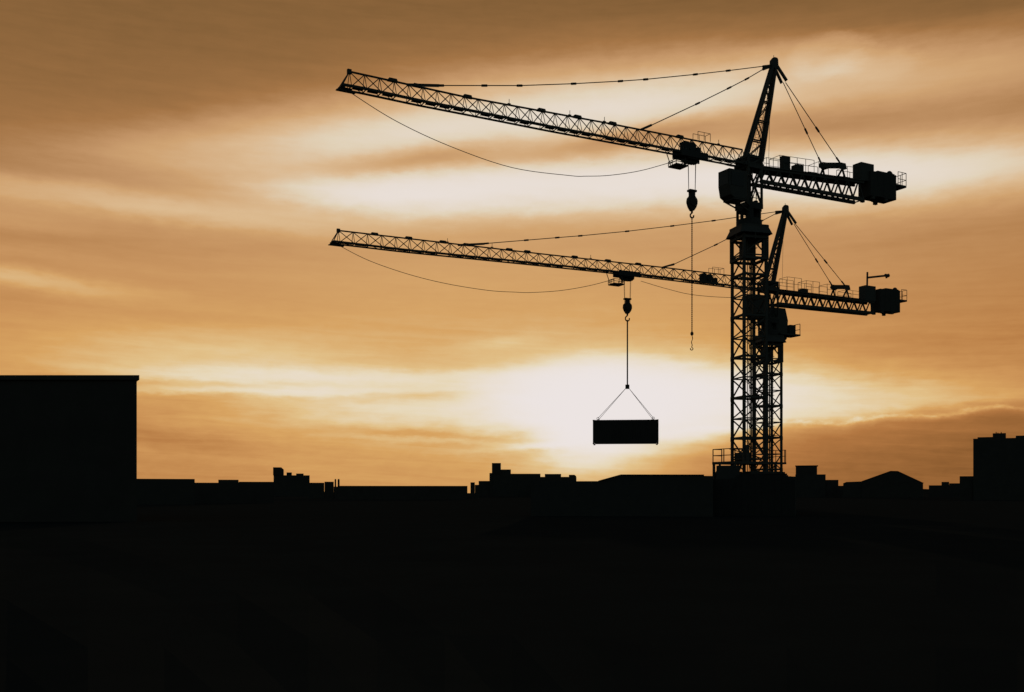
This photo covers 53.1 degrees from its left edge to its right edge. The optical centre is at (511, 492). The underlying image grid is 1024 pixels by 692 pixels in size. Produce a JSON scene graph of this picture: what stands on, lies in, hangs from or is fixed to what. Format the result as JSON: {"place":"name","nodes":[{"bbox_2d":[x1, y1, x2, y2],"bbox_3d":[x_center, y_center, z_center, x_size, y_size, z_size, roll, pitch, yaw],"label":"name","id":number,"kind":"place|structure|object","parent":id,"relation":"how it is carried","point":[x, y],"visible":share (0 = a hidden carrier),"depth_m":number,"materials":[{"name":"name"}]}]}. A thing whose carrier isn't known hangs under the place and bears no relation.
{"place":"outdoors","nodes":[
{"label":"outdoors","id":0,"kind":"place"},
{"bbox_2d":[0,375,138,521],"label":"flat roof building","id":1,"kind":"structure","parent":0,"point":[68,448],"depth_m":60.00,"materials":[{"name":"brick"}]},
{"bbox_2d":[195,480,273,502],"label":"row building","id":2,"kind":"structure","parent":0,"point":[228,491],"depth_m":170.06,"materials":[{"name":"brick"}]},
{"bbox_2d":[308,482,337,498],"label":"house","id":3,"kind":"structure","parent":0,"point":[315,490],"depth_m":299.90,"materials":[{"name":"brick"}]},
{"bbox_2d":[338,486,466,499],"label":"warehouse","id":4,"kind":"structure","parent":0,"point":[402,492],"depth_m":259.99,"materials":[{"name":"brick"}]},
{"bbox_2d":[470,482,478,497],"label":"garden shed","id":5,"kind":"structure","parent":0,"point":[474,490],"depth_m":329.99,"materials":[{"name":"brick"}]},
{"bbox_2d":[0,494,1023,691],"bbox_3d":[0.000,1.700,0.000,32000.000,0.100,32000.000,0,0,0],"label":"ground","id":6,"kind":"structure","parent":0,"point":[925,593],"depth_m":16.37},
{"bbox_2d":[137,479,194,504],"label":"shed","id":7,"kind":"structure","parent":6,"relation":"on","point":[165,491],"depth_m":150.02,"materials":[{"name":"black"}]},
{"bbox_2d":[273,467,309,496],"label":"apartment block","id":8,"kind":"structure","parent":6,"relation":"on","point":[289,484],"depth_m":479.85,"materials":[{"name":"brick"}]},
{"bbox_2d":[479,463,539,495],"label":"tower block","id":9,"kind":"structure","parent":6,"relation":"on","point":[503,482],"depth_m":520.00,"materials":[{"name":"brick"}]},
{"bbox_2d":[540,474,575,480],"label":"flat block","id":10,"kind":"structure","parent":6,"relation":"on","point":[552,477],"depth_m":500.18,"materials":[{"name":"brick"}]},
{"bbox_2d":[328,205,906,478],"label":"tower crane","id":11,"kind":"object","parent":6,"relation":"on","point":[884,301],"visible":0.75,"depth_m":104.23,"materials":[{"name":"paint"}]},
{"bbox_2d":[597,320,654,419],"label":"lifting sling","id":12,"kind":"object","parent":11,"relation":"hanging from","point":[627,386],"visible":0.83,"depth_m":96.93,"materials":[{"name":"metal"}]},
{"bbox_2d":[593,419,658,444],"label":"shipping container","id":13,"kind":"object","parent":12,"relation":"hanging from","point":[625,431],"visible":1,"depth_m":95.85,"materials":[{"name":"metal"}]},
{"bbox_2d":[336,55,905,478],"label":"tower crane","id":14,"kind":"object","parent":6,"relation":"on","point":[749,232],"visible":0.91,"depth_m":81.23,"materials":[{"name":"paint"}]},
{"bbox_2d":[690,218,693,350],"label":"chain sling","id":15,"kind":"object","parent":14,"relation":"hanging from","point":[691,333],"visible":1,"depth_m":79.17,"materials":[{"name":"metal"}]},
{"bbox_2d":[531,474,712,516],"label":"long site shed","id":16,"kind":"structure","parent":6,"relation":"on","point":[670,495],"depth_m":74.14,"materials":[{"name":"black"}]},
{"bbox_2d":[716,464,739,478],"bbox_3d":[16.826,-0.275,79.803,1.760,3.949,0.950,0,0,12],"label":"generator set","id":17,"kind":"object","parent":6,"relation":"on","point":[727,471],"visible":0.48,"depth_m":79.34,"materials":[{"name":"metal"}]},
{"bbox_2d":[740,473,786,474],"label":"site cabin","id":18,"kind":"object","parent":6,"relation":"on","point":[766,474],"visible":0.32,"depth_m":78.73,"materials":[{"name":"black"}]},
{"bbox_2d":[795,465,837,496],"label":"apartment block","id":19,"kind":"structure","parent":6,"relation":"on","point":[810,482],"depth_m":400.41,"materials":[{"name":"brick"}]},
{"bbox_2d":[843,471,922,497],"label":"gabled hall","id":20,"kind":"structure","parent":6,"relation":"on","point":[893,484],"depth_m":379.88,"materials":[{"name":"brick"}]},
{"bbox_2d":[929,482,959,496],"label":"stepped shed","id":21,"kind":"structure","parent":6,"relation":"on","point":[946,489],"depth_m":419.49,"materials":[{"name":"brick"}]},
{"bbox_2d":[960,432,1023,499],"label":"tall block","id":22,"kind":"structure","parent":6,"relation":"on","point":[998,466],"depth_m":240.44,"materials":[{"name":"brick"}]},
{"bbox_2d":[0,0,1023,492],"label":"sky","id":23,"kind":"structure","parent":0,"point":[178,178],"materials":[{"name":"orange"}]},
{"bbox_2d":[324,489,928,493],"bbox_3d":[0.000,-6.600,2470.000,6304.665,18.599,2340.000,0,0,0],"label":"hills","id":24,"kind":"structure","parent":0,"point":[925,491],"depth_m":2491.01,"materials":[{"name":"black"}]},
{"bbox_2d":[838,486,842,496],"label":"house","id":25,"kind":"structure","parent":0,"point":[840,491],"depth_m":419.95,"materials":[{"name":"black"}]}
]}

